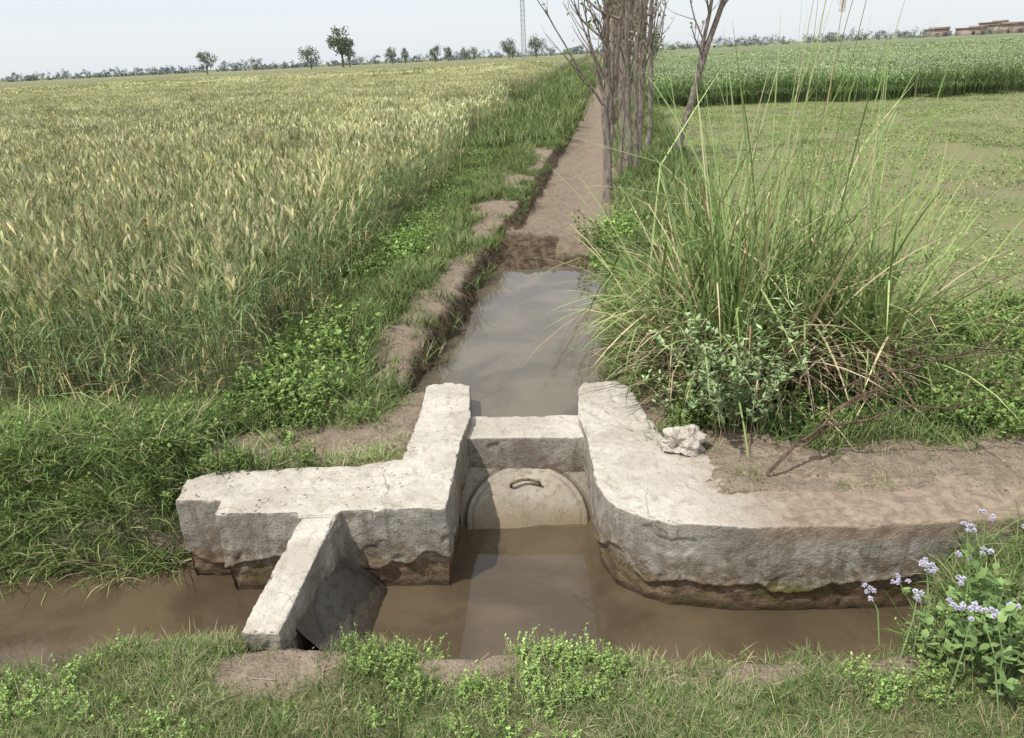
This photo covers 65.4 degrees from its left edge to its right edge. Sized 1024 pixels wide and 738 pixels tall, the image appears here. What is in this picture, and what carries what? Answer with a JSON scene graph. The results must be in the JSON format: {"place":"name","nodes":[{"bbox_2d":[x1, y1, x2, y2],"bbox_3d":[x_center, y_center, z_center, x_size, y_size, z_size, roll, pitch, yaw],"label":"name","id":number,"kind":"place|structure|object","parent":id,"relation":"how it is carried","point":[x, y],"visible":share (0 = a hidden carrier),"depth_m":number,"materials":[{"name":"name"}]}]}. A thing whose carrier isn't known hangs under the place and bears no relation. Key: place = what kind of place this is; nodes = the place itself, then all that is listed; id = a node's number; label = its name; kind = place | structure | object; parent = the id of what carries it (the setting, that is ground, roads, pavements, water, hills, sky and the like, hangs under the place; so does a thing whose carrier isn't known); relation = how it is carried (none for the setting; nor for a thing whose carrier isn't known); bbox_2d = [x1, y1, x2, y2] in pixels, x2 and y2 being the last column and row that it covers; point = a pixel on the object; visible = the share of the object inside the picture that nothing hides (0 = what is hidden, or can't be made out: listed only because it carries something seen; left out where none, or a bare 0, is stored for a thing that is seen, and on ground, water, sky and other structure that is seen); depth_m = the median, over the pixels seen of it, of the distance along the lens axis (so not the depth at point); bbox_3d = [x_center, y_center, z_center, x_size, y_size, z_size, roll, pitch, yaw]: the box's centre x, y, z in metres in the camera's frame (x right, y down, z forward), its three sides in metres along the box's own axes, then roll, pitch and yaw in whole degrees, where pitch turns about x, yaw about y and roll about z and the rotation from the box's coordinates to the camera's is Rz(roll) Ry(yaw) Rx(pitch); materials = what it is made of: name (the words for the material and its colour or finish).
{"place":"outdoors","nodes":[
{"label":"outdoors","id":0,"kind":"place"},
{"bbox_2d":[0,353,416,608],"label":"canal bank grass","id":1,"kind":"structure","parent":0,"point":[63,417],"depth_m":3.88,"materials":[{"name":"green plant"}]},
{"bbox_2d":[0,114,453,416],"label":"wheat field","id":2,"kind":"structure","parent":0,"point":[60,238],"depth_m":5.87,"materials":[{"name":"plant"}]},
{"bbox_2d":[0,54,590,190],"bbox_3d":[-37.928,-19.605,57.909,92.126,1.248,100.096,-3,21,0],"label":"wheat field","id":3,"kind":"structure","parent":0,"point":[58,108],"depth_m":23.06,"materials":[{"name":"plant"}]},
{"bbox_2d":[0,520,935,670],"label":"canal water","id":4,"kind":"structure","parent":0,"point":[511,583],"depth_m":3.44,"materials":[{"name":"brown liquid"}]},
{"bbox_2d":[0,34,1023,737],"bbox_3d":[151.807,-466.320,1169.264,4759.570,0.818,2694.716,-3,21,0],"label":"ground","id":5,"kind":"structure","parent":0,"point":[538,232],"depth_m":4.96,"materials":[{"name":"brown soil"}]},
{"bbox_2d":[196,49,217,74],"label":"tree","id":6,"kind":"object","parent":5,"relation":"on","point":[201,55],"visible":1,"depth_m":175.64,"materials":[{"name":"green plant"}]},
{"bbox_2d":[0,142,500,515],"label":"bank weeds","id":7,"kind":"object","parent":5,"relation":"on","point":[406,237],"visible":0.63,"depth_m":4.49,"materials":[{"name":"green plant"}]},
{"bbox_2d":[244,56,261,68],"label":"tree","id":8,"kind":"object","parent":5,"relation":"on","point":[256,64],"visible":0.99,"depth_m":241.44,"materials":[{"name":"green plant"}]},
{"bbox_2d":[0,45,601,81],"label":"distant tree line","id":9,"kind":"object","parent":5,"relation":"on","point":[575,50],"visible":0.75,"depth_m":348.00,"materials":[{"name":"green plant"}]},
{"bbox_2d":[298,46,320,68],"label":"tree","id":10,"kind":"object","parent":5,"relation":"on","point":[307,53],"visible":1,"depth_m":189.45,"materials":[{"name":"green plant"}]},
{"bbox_2d":[325,25,352,66],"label":"tree","id":11,"kind":"object","parent":5,"relation":"on","point":[335,42],"visible":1,"depth_m":188.03,"materials":[{"name":"green plant"}]},
{"bbox_2d":[339,38,355,66],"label":"tree","id":12,"kind":"object","parent":5,"relation":"on","point":[350,50],"visible":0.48,"depth_m":198.83,"materials":[{"name":"green plant"}]},
{"bbox_2d":[385,47,396,64],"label":"tree","id":13,"kind":"object","parent":5,"relation":"on","point":[390,55],"visible":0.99,"depth_m":213.12,"materials":[{"name":"green plant"}]},
{"bbox_2d":[207,60,603,414],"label":"ditch bank grass","id":14,"kind":"structure","parent":5,"relation":"on","point":[549,114],"depth_m":8.26,"materials":[{"name":"green plant"}]},
{"bbox_2d":[400,47,410,63],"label":"tree","id":15,"kind":"object","parent":5,"relation":"on","point":[405,56],"visible":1,"depth_m":218.06,"materials":[{"name":"green plant"}]},
{"bbox_2d":[428,43,441,61],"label":"tree","id":16,"kind":"object","parent":5,"relation":"on","point":[434,49],"visible":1,"depth_m":222.42,"materials":[{"name":"green plant"}]},
{"bbox_2d":[442,46,451,61],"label":"tree","id":17,"kind":"object","parent":5,"relation":"on","point":[447,52],"visible":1,"depth_m":222.63,"materials":[{"name":"green plant"}]},
{"bbox_2d":[407,217,519,384],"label":"bank roots","id":18,"kind":"object","parent":5,"relation":"on","point":[461,301],"visible":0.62,"depth_m":6.17,"materials":[{"name":"brown plant"}]},
{"bbox_2d":[459,46,472,60],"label":"tree","id":19,"kind":"object","parent":5,"relation":"on","point":[464,53],"visible":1,"depth_m":232.00,"materials":[{"name":"green plant"}]},
{"bbox_2d":[467,46,477,59],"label":"tree","id":20,"kind":"object","parent":5,"relation":"on","point":[474,51],"visible":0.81,"depth_m":236.62,"materials":[{"name":"green plant"}]},
{"bbox_2d":[5,26,954,81],"bbox_3d":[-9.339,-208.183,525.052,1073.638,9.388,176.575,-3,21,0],"label":"distant tree line","id":21,"kind":"object","parent":5,"relation":"on","point":[248,67],"visible":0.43,"depth_m":501.10,"materials":[{"name":"green plant"}]},
{"bbox_2d":[499,37,516,59],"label":"tree","id":22,"kind":"object","parent":5,"relation":"on","point":[508,48],"visible":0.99,"depth_m":185.45,"materials":[{"name":"green plant"}]},
{"bbox_2d":[506,46,516,58],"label":"tree","id":23,"kind":"object","parent":5,"relation":"on","point":[514,52],"visible":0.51,"depth_m":231.91,"materials":[{"name":"green plant"}]},
{"bbox_2d":[0,491,1023,737],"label":"foreground grass","id":24,"kind":"structure","parent":5,"relation":"on","point":[694,707],"depth_m":2.57,"materials":[{"name":"green plant"}]},
{"bbox_2d":[0,577,1023,737],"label":"foreground weeds","id":25,"kind":"object","parent":5,"relation":"on","point":[580,689],"visible":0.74,"depth_m":2.60,"materials":[{"name":"green plant"}]},
{"bbox_2d":[10,408,1023,737],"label":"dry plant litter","id":26,"kind":"object","parent":5,"relation":"on","point":[534,658],"visible":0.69,"depth_m":3.09,"materials":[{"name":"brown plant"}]},
{"bbox_2d":[520,0,526,59],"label":"lattice tower","id":27,"kind":"structure","parent":5,"relation":"on","point":[521,15],"depth_m":160.88,"materials":[{"name":"metal"}]},
{"bbox_2d":[527,34,546,57],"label":"tree","id":28,"kind":"object","parent":5,"relation":"on","point":[537,44],"visible":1,"depth_m":212.87,"materials":[{"name":"green plant"}]},
{"bbox_2d":[537,0,638,202],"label":"bare tree","id":29,"kind":"object","parent":5,"relation":"on","point":[604,35],"visible":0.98,"depth_m":10.28,"materials":[{"name":"brown plant"}]},
{"bbox_2d":[176,381,1023,651],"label":"concrete canal outlet","id":30,"kind":"object","parent":5,"relation":"on","point":[670,528],"visible":0.66,"depth_m":3.47,"materials":[{"name":"grey concrete"}]},
{"bbox_2d":[572,0,632,180],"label":"bare tree","id":31,"kind":"object","parent":5,"relation":"on","point":[620,158],"visible":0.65,"depth_m":11.14,"materials":[{"name":"brown plant"}]},
{"bbox_2d":[593,2,624,148],"bbox_3d":[2.114,-7.478,15.660,1.335,6.147,2.130,6,23,20],"label":"bare tree","id":32,"kind":"object","parent":5,"relation":"on","point":[612,45],"visible":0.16,"depth_m":15.76,"materials":[{"name":"brown plant"}]},
{"bbox_2d":[564,0,663,169],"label":"bare tree","id":33,"kind":"object","parent":5,"relation":"on","point":[628,125],"visible":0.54,"depth_m":11.92,"materials":[{"name":"brown plant"}]},
{"bbox_2d":[615,12,619,93],"bbox_3d":[4.715,-15.146,32.962,1.610,7.179,1.336,-3,21,0],"label":"bare tree","id":34,"kind":"object","parent":5,"relation":"on","point":[619,73],"visible":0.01,"depth_m":33.83,"materials":[{"name":"brown plant"}]},
{"bbox_2d":[601,0,637,127],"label":"bare tree","id":35,"kind":"object","parent":5,"relation":"on","point":[620,55],"visible":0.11,"depth_m":18.07,"materials":[{"name":"brown plant"}]},
{"bbox_2d":[624,5,637,51],"bbox_3d":[3.021,-9.337,20.062,1.127,5.979,1.659,-3,21,0],"label":"bare tree","id":36,"kind":"object","parent":5,"relation":"on","point":[632,23],"visible":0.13,"depth_m":20.38,"materials":[{"name":"brown plant"}]},
{"bbox_2d":[615,0,657,170],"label":"bare tree","id":37,"kind":"object","parent":5,"relation":"on","point":[635,72],"visible":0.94,"depth_m":11.47,"materials":[{"name":"brown plant"}]},
{"bbox_2d":[611,0,672,153],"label":"bare tree","id":38,"kind":"object","parent":5,"relation":"on","point":[642,61],"visible":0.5,"depth_m":12.87,"materials":[{"name":"brown plant"}]},
{"bbox_2d":[634,27,673,57],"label":"tree","id":39,"kind":"object","parent":5,"relation":"on","point":[662,40],"visible":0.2,"depth_m":77.60,"materials":[{"name":"green plant"}]},
{"bbox_2d":[644,0,674,147],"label":"bare tree","id":40,"kind":"object","parent":5,"relation":"on","point":[650,107],"visible":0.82,"depth_m":13.96,"materials":[{"name":"brown plant"}]},
{"bbox_2d":[660,424,707,456],"bbox_3d":[0.823,0.324,3.818,0.237,0.116,0.222,-3,20,-24],"label":"rock","id":41,"kind":"object","parent":5,"relation":"on","point":[688,440],"visible":1,"depth_m":3.77,"materials":[{"name":"white stone"}]},
{"bbox_2d":[663,0,728,152],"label":"bare tree","id":42,"kind":"object","parent":5,"relation":"on","point":[704,47],"visible":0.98,"depth_m":13.70,"materials":[{"name":"brown plant"}]},
{"bbox_2d":[642,294,826,441],"bbox_3d":[1.049,-0.027,3.843,0.845,0.738,0.943,-3,21,0],"label":"leafy shrub","id":43,"kind":"object","parent":5,"relation":"on","point":[729,388],"visible":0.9,"depth_m":3.83,"materials":[{"name":"green plant"}]},
{"bbox_2d":[493,0,1023,457],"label":"reed grass clump","id":44,"kind":"object","parent":5,"relation":"on","point":[714,292],"visible":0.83,"depth_m":4.21,"materials":[{"name":"green plant"}]},
{"bbox_2d":[571,198,1023,443],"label":"bank weeds","id":45,"kind":"object","parent":5,"relation":"on","point":[973,336],"visible":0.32,"depth_m":4.24,"materials":[{"name":"green plant"}]},
{"bbox_2d":[584,97,1023,493],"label":"bank grass","id":46,"kind":"structure","parent":5,"relation":"on","point":[648,153],"depth_m":4.89,"materials":[{"name":"green plant"}]},
{"bbox_2d":[597,22,1021,55],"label":"distant tree line","id":47,"kind":"object","parent":5,"relation":"on","point":[827,37],"visible":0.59,"depth_m":234.55,"materials":[{"name":"green plant"}]},
{"bbox_2d":[803,0,845,261],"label":"reed seed head","id":48,"kind":"object","parent":5,"relation":"on","point":[844,5],"visible":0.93,"depth_m":4.25},
{"bbox_2d":[631,33,1023,101],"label":"green crop canopy","id":49,"kind":"object","parent":5,"relation":"on","point":[847,43],"visible":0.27,"depth_m":125.42,"materials":[{"name":"green plant"}]},
{"bbox_2d":[653,92,1023,319],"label":"green crop","id":50,"kind":"object","parent":5,"relation":"on","point":[926,111],"visible":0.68,"depth_m":14.40,"materials":[{"name":"green plant"}]},
{"bbox_2d":[766,246,1023,474],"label":"dry thorn branches","id":51,"kind":"object","parent":5,"relation":"on","point":[800,440],"visible":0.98,"depth_m":3.60,"materials":[{"name":"brown plant"}]},
{"bbox_2d":[790,314,1023,450],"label":"feathery bush","id":52,"kind":"object","parent":5,"relation":"on","point":[932,388],"visible":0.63,"depth_m":4.00,"materials":[{"name":"green plant"}]},
{"bbox_2d":[924,29,949,36],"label":"walls","id":53,"kind":"structure","parent":5,"relation":"on","point":[939,31],"depth_m":260.55,"materials":[{"name":"brick"}]},
{"bbox_2d":[922,27,949,29],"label":"roof","id":54,"kind":"structure","parent":53,"relation":"on","point":[939,28],"depth_m":259.74,"materials":[{"name":"concrete"}]},
{"bbox_2d":[861,509,1023,710],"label":"flowering weed","id":55,"kind":"object","parent":5,"relation":"on","point":[972,634],"visible":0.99,"depth_m":2.59,"materials":[{"name":"green plant"}]},
{"bbox_2d":[955,27,987,35],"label":"walls","id":56,"kind":"structure","parent":5,"relation":"on","point":[963,31],"depth_m":253.35,"materials":[{"name":"brick"}]},
{"bbox_2d":[954,25,989,28],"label":"roof","id":57,"kind":"structure","parent":56,"relation":"on","point":[975,26],"depth_m":252.39,"materials":[{"name":"concrete"}]},
{"bbox_2d":[979,22,1001,25],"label":"walls","id":58,"kind":"structure","parent":5,"relation":"on","point":[980,24],"depth_m":263.73,"materials":[{"name":"brick"}]},
{"bbox_2d":[983,20,1008,22],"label":"roof","id":59,"kind":"structure","parent":58,"relation":"on","point":[997,21],"depth_m":261.17,"materials":[{"name":"concrete"}]},
{"bbox_2d":[988,23,1023,33],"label":"walls","id":60,"kind":"structure","parent":5,"relation":"on","point":[1004,26],"depth_m":249.30,"materials":[{"name":"brick"}]},
{"bbox_2d":[989,21,1023,24],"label":"roof","id":61,"kind":"structure","parent":60,"relation":"on","point":[1018,22],"depth_m":248.43,"materials":[{"name":"concrete"}]},
{"bbox_2d":[0,0,1023,79],"label":"sky","id":62,"kind":"structure","parent":0,"point":[39,36],"materials":[{"name":"white"}]},
{"bbox_2d":[412,264,615,416],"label":"canal water","id":63,"kind":"structure","parent":0,"point":[505,331],"depth_m":5.65,"materials":[{"name":"liquid"}]},
{"bbox_2d":[614,36,1023,107],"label":"green crop field","id":64,"kind":"structure","parent":0,"point":[971,76],"depth_m":26.48,"materials":[{"name":"green plant"}]}
]}

